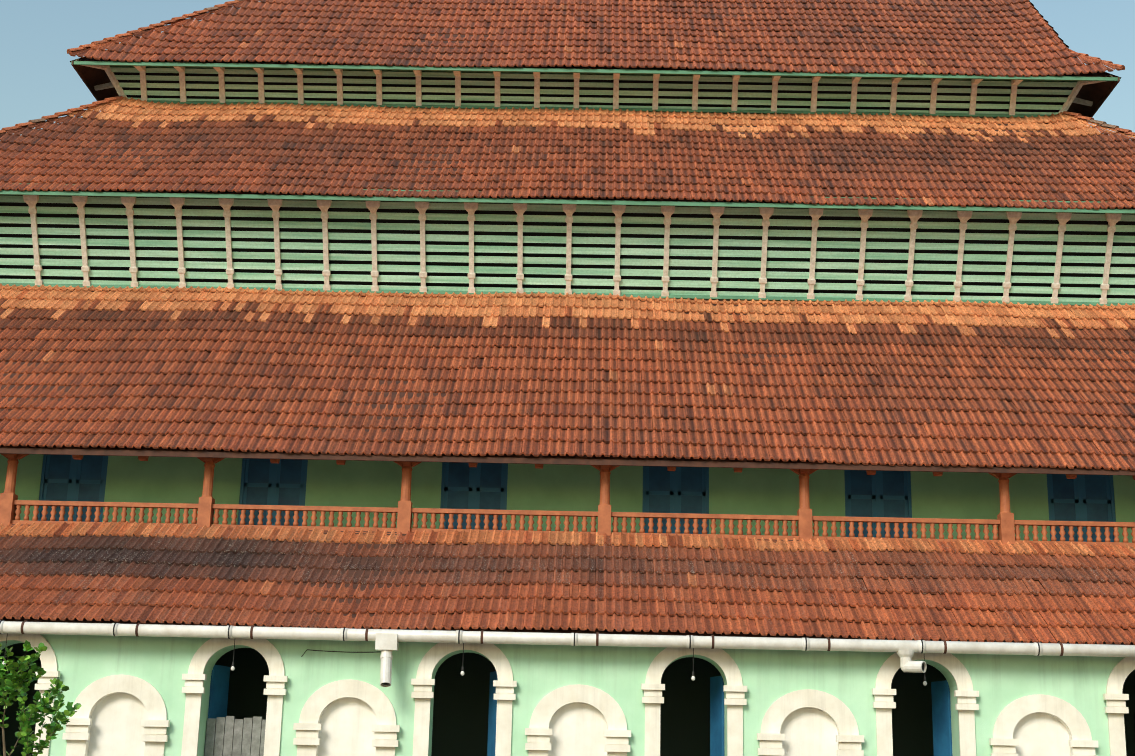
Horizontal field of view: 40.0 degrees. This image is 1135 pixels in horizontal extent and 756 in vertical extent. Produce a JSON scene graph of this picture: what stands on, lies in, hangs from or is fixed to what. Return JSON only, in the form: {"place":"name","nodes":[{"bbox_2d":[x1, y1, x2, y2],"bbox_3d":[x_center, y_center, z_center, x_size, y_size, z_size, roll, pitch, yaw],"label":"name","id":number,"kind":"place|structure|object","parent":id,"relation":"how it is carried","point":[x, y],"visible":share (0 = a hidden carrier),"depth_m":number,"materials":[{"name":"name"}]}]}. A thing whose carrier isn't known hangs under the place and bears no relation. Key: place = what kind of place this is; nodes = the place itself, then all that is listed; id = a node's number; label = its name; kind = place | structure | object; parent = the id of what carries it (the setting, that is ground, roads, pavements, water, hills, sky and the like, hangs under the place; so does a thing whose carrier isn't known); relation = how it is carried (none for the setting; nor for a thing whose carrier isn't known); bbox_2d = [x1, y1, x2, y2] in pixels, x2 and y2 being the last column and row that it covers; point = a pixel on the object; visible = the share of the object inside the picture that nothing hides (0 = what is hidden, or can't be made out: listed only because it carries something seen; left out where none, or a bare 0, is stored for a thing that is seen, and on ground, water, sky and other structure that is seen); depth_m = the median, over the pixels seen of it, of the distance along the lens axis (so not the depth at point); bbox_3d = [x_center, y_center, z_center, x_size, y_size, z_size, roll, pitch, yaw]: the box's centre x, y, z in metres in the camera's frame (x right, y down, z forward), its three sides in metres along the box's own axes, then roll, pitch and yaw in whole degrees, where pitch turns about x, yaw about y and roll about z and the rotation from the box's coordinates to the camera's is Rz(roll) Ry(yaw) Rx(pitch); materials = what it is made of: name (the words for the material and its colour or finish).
{"place":"outdoors","nodes":[
{"label":"outdoors","id":0,"kind":"place"},
{"bbox_2d":[0,454,1134,542],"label":"balcony wall","id":1,"kind":"structure","parent":0,"point":[766,491],"depth_m":26.39,"materials":[{"name":"green paint"}]},
{"bbox_2d":[46,455,1109,541],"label":"window shutters","id":2,"kind":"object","parent":1,"relation":"in","point":[659,478],"depth_m":26.44,"materials":[{"name":"blue wood"}]},
{"bbox_2d":[0,0,1134,137],"label":"sky","id":3,"kind":"structure","parent":0,"point":[38,78],"materials":[{"name":"blue"}]},
{"label":"ground","id":4,"kind":"structure","parent":0,"visible":0},
{"bbox_2d":[0,640,81,755],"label":"young tree","id":5,"kind":"object","parent":4,"relation":"on","point":[31,715],"visible":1,"depth_m":18.49,"materials":[{"name":"green plant"}]},
{"bbox_2d":[0,640,959,755],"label":"arch reveals","id":6,"kind":"object","parent":4,"relation":"on","point":[217,655],"visible":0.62,"depth_m":22.05,"materials":[{"name":"paint"}]},
{"bbox_2d":[204,716,265,755],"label":"low arch gates","id":7,"kind":"object","parent":6,"relation":"attached to","point":[229,736],"visible":0.83,"depth_m":22.08,"materials":[{"name":"grey wood"}]},
{"bbox_2d":[208,665,952,755],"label":"open doors","id":8,"kind":"structure","parent":6,"relation":"attached to","point":[940,693],"depth_m":22.39,"materials":[{"name":"blue wood"}]},
{"bbox_2d":[0,643,1134,755],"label":"dark doorway openings","id":9,"kind":"object","parent":4,"relation":"on","point":[460,714],"depth_m":24.38,"materials":[{"name":"grey"}]},
{"bbox_2d":[40,634,1124,755],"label":"ground floor wall","id":10,"kind":"structure","parent":4,"relation":"on","point":[1000,683],"depth_m":21.87,"materials":[{"name":"green paint"}]},
{"bbox_2d":[0,633,1134,755],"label":"arch moldings","id":11,"kind":"structure","parent":10,"relation":"attached to","point":[538,732],"depth_m":21.71,"materials":[{"name":"white paint"}]},
{"bbox_2d":[0,524,1134,644],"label":"roof sheathing","id":12,"kind":"object","parent":10,"relation":"on","point":[392,574],"depth_m":22.73,"materials":[{"name":"brown wood"}]},
{"bbox_2d":[0,521,1134,644],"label":"roof tiles","id":13,"kind":"object","parent":10,"relation":"on","point":[617,574],"visible":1,"depth_m":23.16,"materials":[{"name":"tile"}]},
{"bbox_2d":[3,633,925,680],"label":"lamp cords","id":14,"kind":"object","parent":13,"relation":"attached to","point":[462,668],"visible":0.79,"depth_m":21.82,"materials":[{"name":"black rubber"}]},
{"bbox_2d":[2,661,926,685],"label":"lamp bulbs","id":15,"kind":"object","parent":14,"relation":"attached to","point":[462,673],"visible":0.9,"depth_m":21.71,"materials":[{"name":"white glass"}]},
{"bbox_2d":[0,433,1134,548],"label":"balcony timberwork","id":16,"kind":"object","parent":13,"relation":"attached to","point":[11,504],"visible":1,"depth_m":25.02,"materials":[{"name":"orange wood"}]},
{"bbox_2d":[0,288,1134,475],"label":"roof sheathing","id":17,"kind":"object","parent":16,"relation":"on","point":[513,458],"visible":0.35,"depth_m":24.93,"materials":[{"name":"brown wood"}]},
{"bbox_2d":[0,284,1134,470],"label":"roof tiles","id":18,"kind":"object","parent":16,"relation":"on","point":[626,430],"visible":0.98,"depth_m":27.49,"materials":[{"name":"orange tile"}]},
{"bbox_2d":[0,183,1134,306],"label":"tier screen backing","id":19,"kind":"object","parent":18,"relation":"on","point":[804,254],"visible":0.94,"depth_m":30.70,"materials":[{"name":"green wood"}]},
{"bbox_2d":[0,104,1134,213],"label":"roof sheathing","id":20,"kind":"object","parent":19,"relation":"on","point":[560,199],"visible":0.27,"depth_m":30.19,"materials":[{"name":"brown wood"}]},
{"bbox_2d":[0,96,122,132],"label":"roof ridge tiles","id":21,"kind":"object","parent":20,"relation":"attached to","point":[55,115],"visible":0.9,"depth_m":33.71,"materials":[{"name":"ceramic"}]},
{"bbox_2d":[0,97,1134,209],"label":"roof tiles","id":22,"kind":"object","parent":20,"relation":"on","point":[355,178],"visible":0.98,"depth_m":32.18,"materials":[{"name":"tile"}]},
{"bbox_2d":[76,59,1111,117],"bbox_3d":[0.554,-5.756,37.449,22.784,0.894,6.961,1,-15,1],"label":"tier screen backing","id":23,"kind":"object","parent":20,"relation":"on","point":[939,97],"visible":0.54,"depth_m":34.79,"materials":[{"name":"green wood"}]},
{"bbox_2d":[70,0,1121,122],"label":"roof sheathing","id":24,"kind":"object","parent":23,"relation":"on","point":[1097,94],"visible":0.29,"depth_m":35.34,"materials":[{"name":"brown wood"}]},
{"bbox_2d":[67,0,242,53],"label":"roof ridge tiles","id":25,"kind":"object","parent":24,"relation":"attached to","point":[151,26],"visible":0.77,"depth_m":35.83,"materials":[{"name":"ceramic"}]},
{"bbox_2d":[69,0,1122,80],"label":"roof tiles","id":26,"kind":"object","parent":24,"relation":"on","point":[292,13],"visible":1,"depth_m":35.72,"materials":[{"name":"tile"}]},
{"bbox_2d":[1070,52,1124,69],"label":"roof ridge tiles","id":27,"kind":"object","parent":24,"relation":"attached to","point":[1107,62],"visible":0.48,"depth_m":34.13,"materials":[{"name":"ceramic"}]},
{"bbox_2d":[1062,111,1134,135],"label":"roof ridge tiles","id":28,"kind":"object","parent":20,"relation":"attached to","point":[1105,124],"visible":0.9,"depth_m":33.82,"materials":[{"name":"ceramic"}]},
{"bbox_2d":[0,620,1134,686],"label":"gutter","id":29,"kind":"object","parent":13,"relation":"attached to","point":[387,641],"visible":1,"depth_m":21.59,"materials":[{"name":"plastic"}]},
{"bbox_2d":[86,692,1071,755],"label":"blind arch panels","id":30,"kind":"object","parent":10,"relation":"attached to","point":[116,728],"visible":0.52,"depth_m":21.79,"materials":[{"name":"white paint"}]}
]}

